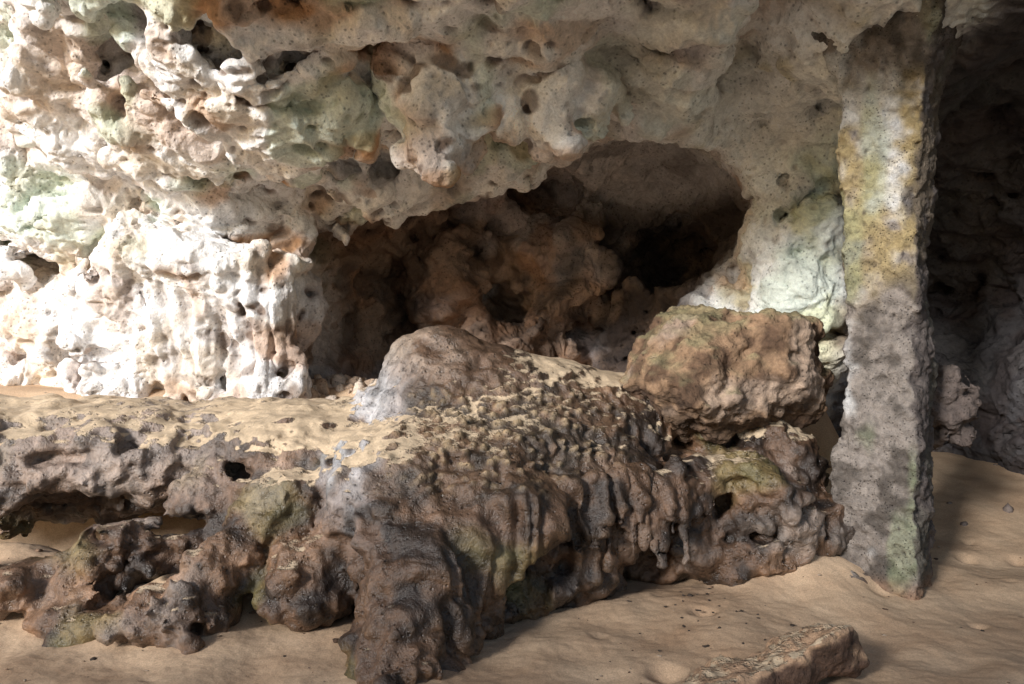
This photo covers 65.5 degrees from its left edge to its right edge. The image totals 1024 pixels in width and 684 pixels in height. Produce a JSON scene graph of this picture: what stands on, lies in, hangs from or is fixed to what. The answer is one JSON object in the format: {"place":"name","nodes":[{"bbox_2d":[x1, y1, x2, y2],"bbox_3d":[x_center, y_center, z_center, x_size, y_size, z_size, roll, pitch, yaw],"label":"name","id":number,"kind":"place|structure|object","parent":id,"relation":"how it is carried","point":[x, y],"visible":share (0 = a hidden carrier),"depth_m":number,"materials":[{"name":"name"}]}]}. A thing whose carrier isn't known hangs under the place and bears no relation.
{"place":"outdoors","nodes":[
{"label":"outdoors","id":0,"kind":"place"},
{"bbox_2d":[0,0,1023,474],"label":"cave rock wall","id":1,"kind":"structure","parent":0,"point":[242,198],"depth_m":6.31,"materials":[{"name":"stone"}]},
{"bbox_2d":[0,384,1023,683],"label":"sand ground","id":2,"kind":"structure","parent":0,"point":[954,610],"depth_m":4.20,"materials":[{"name":"beige sand"}]},
{"bbox_2d":[0,325,855,683],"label":"rock formation","id":3,"kind":"object","parent":2,"relation":"on","point":[434,501],"visible":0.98,"depth_m":4.51,"materials":[{"name":"brown stone"}]},
{"bbox_2d":[619,304,834,444],"bbox_3d":[1.437,0.207,5.415,1.357,0.954,1.141,0,0,-32],"label":"boulder","id":4,"kind":"object","parent":3,"relation":"on","point":[718,376],"visible":0.94,"depth_m":5.04,"materials":[{"name":"brown stone"}]},
{"bbox_2d":[0,373,1020,683],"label":"rock debris","id":5,"kind":"object","parent":2,"relation":"on","point":[320,385],"visible":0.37,"depth_m":6.66,"materials":[{"name":"brown stone"}]},
{"bbox_2d":[679,623,869,683],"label":"flat rock","id":6,"kind":"object","parent":2,"relation":"on","point":[815,653],"visible":1,"depth_m":3.42,"materials":[{"name":"brown stone"}]},
{"bbox_2d":[811,0,981,599],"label":"stone column","id":7,"kind":"structure","parent":2,"relation":"on","point":[910,404],"depth_m":4.87,"materials":[{"name":"grey stone"}]}
]}

